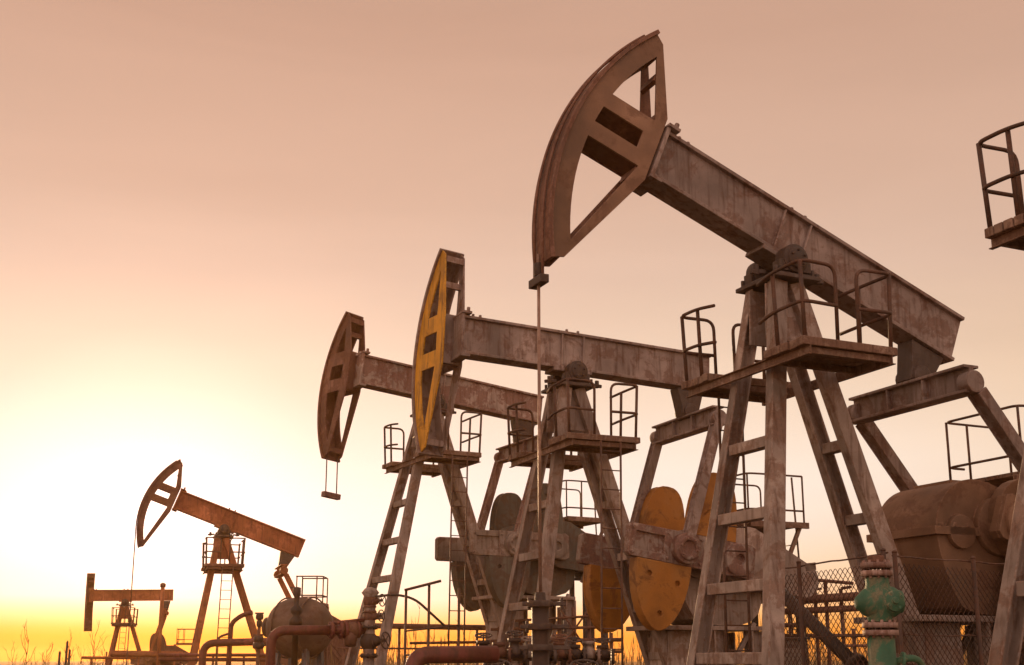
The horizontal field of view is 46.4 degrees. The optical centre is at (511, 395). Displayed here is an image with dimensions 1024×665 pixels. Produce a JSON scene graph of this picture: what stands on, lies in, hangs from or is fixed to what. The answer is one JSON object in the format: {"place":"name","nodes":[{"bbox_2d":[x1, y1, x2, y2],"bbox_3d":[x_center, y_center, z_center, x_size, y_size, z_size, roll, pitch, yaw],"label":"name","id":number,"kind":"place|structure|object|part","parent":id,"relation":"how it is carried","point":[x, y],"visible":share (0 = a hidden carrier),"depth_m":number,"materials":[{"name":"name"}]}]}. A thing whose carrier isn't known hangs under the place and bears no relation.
{"place":"outdoors","nodes":[
{"label":"outdoors","id":0,"kind":"place"},
{"bbox_2d":[0,661,839,664],"bbox_3d":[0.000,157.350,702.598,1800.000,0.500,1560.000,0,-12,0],"label":"ground","id":1,"kind":"structure","parent":0,"point":[100,663],"depth_m":479.22,"materials":[{"name":"brown soil"}]},
{"bbox_2d":[6,620,38,664],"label":"bare shrub","id":2,"kind":"object","parent":1,"relation":"on","point":[24,649],"visible":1,"depth_m":48.91,"materials":[{"name":"brown plant"}]},
{"bbox_2d":[39,642,53,664],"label":"bare shrub","id":3,"kind":"object","parent":1,"relation":"on","point":[44,662],"visible":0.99,"depth_m":53.85,"materials":[{"name":"brown plant"}]},
{"bbox_2d":[57,651,60,664],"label":"stake","id":4,"kind":"object","parent":1,"relation":"on","point":[59,655],"visible":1,"depth_m":39.04,"materials":[{"name":"wood"}]},
{"bbox_2d":[64,641,68,664],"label":"stake","id":5,"kind":"object","parent":1,"relation":"on","point":[66,652],"visible":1,"depth_m":39.08,"materials":[{"name":"wood"}]},
{"bbox_2d":[67,649,70,664],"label":"stake","id":6,"kind":"object","parent":1,"relation":"on","point":[69,655],"visible":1,"depth_m":39.04,"materials":[{"name":"wood"}]},
{"bbox_2d":[61,630,81,664],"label":"bare shrub","id":7,"kind":"object","parent":1,"relation":"on","point":[72,650],"visible":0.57,"depth_m":56.83,"materials":[{"name":"brown plant"}]},
{"bbox_2d":[76,622,110,664],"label":"bare shrub","id":8,"kind":"object","parent":1,"relation":"on","point":[92,648],"visible":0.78,"depth_m":58.65,"materials":[{"name":"brown plant"}]},
{"bbox_2d":[87,641,113,664],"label":"bare shrub","id":9,"kind":"object","parent":1,"relation":"on","point":[102,662],"visible":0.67,"depth_m":60.54,"materials":[{"name":"brown plant"}]},
{"bbox_2d":[81,650,182,664],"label":"pipe run","id":10,"kind":"object","parent":1,"relation":"on","point":[115,654],"visible":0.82,"depth_m":50.64,"materials":[{"name":"orange paint"}]},
{"bbox_2d":[84,573,199,664],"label":"pumpjack","id":11,"kind":"object","parent":1,"relation":"on","point":[123,597],"visible":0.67,"depth_m":55.02,"materials":[{"name":"orange paint"}]},
{"bbox_2d":[156,583,165,664],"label":"vent mast","id":12,"kind":"object","parent":1,"relation":"on","point":[160,624],"visible":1,"depth_m":46.14,"materials":[{"name":"brown metal"}]},
{"bbox_2d":[158,653,265,664],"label":"pipe run","id":13,"kind":"object","parent":1,"relation":"on","point":[181,657],"visible":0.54,"depth_m":36.03,"materials":[{"name":"brown metal"}]},
{"bbox_2d":[215,633,227,664],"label":"thin pipe","id":14,"kind":"object","parent":1,"relation":"on","point":[216,656],"visible":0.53,"depth_m":35.17,"materials":[{"name":"brown metal"}]},
{"bbox_2d":[198,638,266,664],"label":"flow pipe","id":15,"kind":"object","parent":1,"relation":"on","point":[206,646],"visible":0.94,"depth_m":32.23,"materials":[{"name":"brown metal"}]},
{"bbox_2d":[126,459,348,664],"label":"pumpjack","id":16,"kind":"object","parent":1,"relation":"on","point":[227,523],"visible":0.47,"depth_m":38.61,"materials":[{"name":"orange paint"}]},
{"bbox_2d":[226,610,252,664],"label":"thin pipe","id":17,"kind":"object","parent":1,"relation":"on","point":[230,629],"visible":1,"depth_m":33.33,"materials":[{"name":"brown metal"}]},
{"bbox_2d":[252,612,265,664],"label":"valve tree","id":18,"kind":"object","parent":1,"relation":"on","point":[258,644],"visible":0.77,"depth_m":30.31,"materials":[{"name":"metal"}]},
{"bbox_2d":[289,587,302,664],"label":"relief valve","id":19,"kind":"object","parent":1,"relation":"on","point":[296,612],"visible":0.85,"depth_m":27.05,"materials":[{"name":"metal"}]},
{"bbox_2d":[261,597,332,664],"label":"separator vessel","id":20,"kind":"object","parent":1,"relation":"on","point":[315,612],"visible":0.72,"depth_m":28.02,"materials":[{"name":"paint"}]},
{"bbox_2d":[265,625,329,664],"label":"flow pipe","id":21,"kind":"object","parent":1,"relation":"on","point":[275,634],"visible":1,"depth_m":20.60,"materials":[{"name":"red metal"}]},
{"bbox_2d":[296,576,328,664],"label":"access platform","id":22,"kind":"structure","parent":1,"relation":"on","point":[322,596],"depth_m":29.75,"materials":[{"name":"paint"}]},
{"bbox_2d":[360,587,445,664],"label":"wellhead","id":23,"kind":"object","parent":1,"relation":"on","point":[370,640],"visible":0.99,"depth_m":21.04,"materials":[{"name":"paint"}]},
{"bbox_2d":[327,618,365,646],"bbox_3d":[-2.878,4.153,20.946,0.708,0.511,0.340,6,-14,-24],"label":"flow valve","id":24,"kind":"object","parent":23,"relation":"attached to","point":[350,631],"visible":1,"depth_m":20.83,"materials":[{"name":"red metal"}]},
{"bbox_2d":[397,604,422,661],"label":"bare shrub","id":25,"kind":"object","parent":1,"relation":"on","point":[409,635],"visible":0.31,"depth_m":44.08,"materials":[{"name":"brown plant"}]},
{"bbox_2d":[338,623,485,664],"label":"pipe run","id":26,"kind":"object","parent":1,"relation":"on","point":[399,626],"visible":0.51,"depth_m":26.37,"materials":[{"name":"brown metal"}]},
{"bbox_2d":[403,580,459,664],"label":"guard rail","id":27,"kind":"object","parent":1,"relation":"on","point":[406,590],"visible":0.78,"depth_m":19.15,"materials":[{"name":"metal"}]},
{"bbox_2d":[405,646,499,664],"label":"red pipe","id":28,"kind":"object","parent":1,"relation":"on","point":[449,654],"visible":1,"depth_m":11.12,"materials":[{"name":"red metal"}]},
{"bbox_2d":[317,311,610,664],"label":"pumpjack","id":29,"kind":"object","parent":1,"relation":"on","point":[478,557],"visible":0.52,"depth_m":24.79,"materials":[{"name":"paint"}]},
{"bbox_2d":[26,614,966,664],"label":"dry reeds","id":30,"kind":"object","parent":1,"relation":"on","point":[390,658],"visible":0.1,"depth_m":42.13,"materials":[{"name":"plant"}]},
{"bbox_2d":[483,592,598,664],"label":"wellhead","id":31,"kind":"object","parent":1,"relation":"on","point":[540,626],"visible":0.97,"depth_m":11.61,"materials":[{"name":"metal"}]},
{"bbox_2d":[474,630,615,664],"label":"valve manifold","id":32,"kind":"object","parent":1,"relation":"on","point":[514,652],"visible":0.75,"depth_m":12.73,"materials":[{"name":"metal"}]},
{"bbox_2d":[491,607,620,664],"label":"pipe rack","id":33,"kind":"object","parent":1,"relation":"on","point":[574,626],"visible":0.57,"depth_m":24.48,"materials":[{"name":"brown metal"}]},
{"bbox_2d":[412,248,818,664],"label":"pumpjack","id":34,"kind":"object","parent":1,"relation":"on","point":[643,571],"visible":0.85,"depth_m":18.92,"materials":[{"name":"paint"}]},
{"bbox_2d":[529,29,1023,664],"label":"pumpjack","id":35,"kind":"object","parent":1,"relation":"on","point":[793,255],"visible":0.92,"depth_m":13.40,"materials":[{"name":"paint"}]},
{"bbox_2d":[785,583,867,664],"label":"slanting pipe","id":36,"kind":"object","parent":35,"relation":"attached to","point":[829,638],"visible":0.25,"depth_m":14.84,"materials":[{"name":"metal"}]},
{"bbox_2d":[784,637,807,664],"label":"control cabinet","id":37,"kind":"object","parent":1,"relation":"on","point":[792,651],"visible":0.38,"depth_m":15.00,"materials":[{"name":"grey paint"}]},
{"bbox_3d":[3.545,3.783,14.879,0.300,1.243,0.012,2,-13,-8],"label":"door","id":38,"kind":"part","parent":37,"relation":"part of","materials":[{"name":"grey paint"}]},
{"bbox_2d":[785,578,866,664],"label":"pipe rack","id":39,"kind":"object","parent":1,"relation":"on","point":[830,609],"visible":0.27,"depth_m":20.56,"materials":[{"name":"brown metal"}]},
{"bbox_2d":[784,548,890,664],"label":"chain link fence","id":40,"kind":"object","parent":1,"relation":"on","point":[802,632],"visible":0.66,"depth_m":12.85,"materials":[{"name":"metal"}]},
{"bbox_2d":[805,562,815,570],"bbox_3d":[3.273,1.879,13.100,0.120,0.085,0.022,-13,-18,36],"label":"blank plate","id":41,"kind":"object","parent":40,"relation":"attached to","point":[808,567],"visible":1,"depth_m":13.10,"materials":[{"name":"brown paint"}]},
{"bbox_2d":[854,555,924,664],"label":"valve stack","id":42,"kind":"object","parent":1,"relation":"on","point":[879,601],"visible":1,"depth_m":10.05,"materials":[{"name":"green paint"}]},
{"bbox_2d":[892,550,1023,664],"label":"chain link fence","id":43,"kind":"object","parent":1,"relation":"on","point":[978,626],"visible":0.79,"depth_m":12.22,"materials":[{"name":"metal"}]},
{"bbox_2d":[0,0,1023,660],"label":"sky","id":44,"kind":"structure","parent":0,"point":[197,196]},
{"bbox_2d":[976,121,1023,664],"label":"pumpjack","id":45,"kind":"object","parent":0,"point":[1007,640],"visible":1,"depth_m":9.46,"materials":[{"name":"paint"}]}
]}

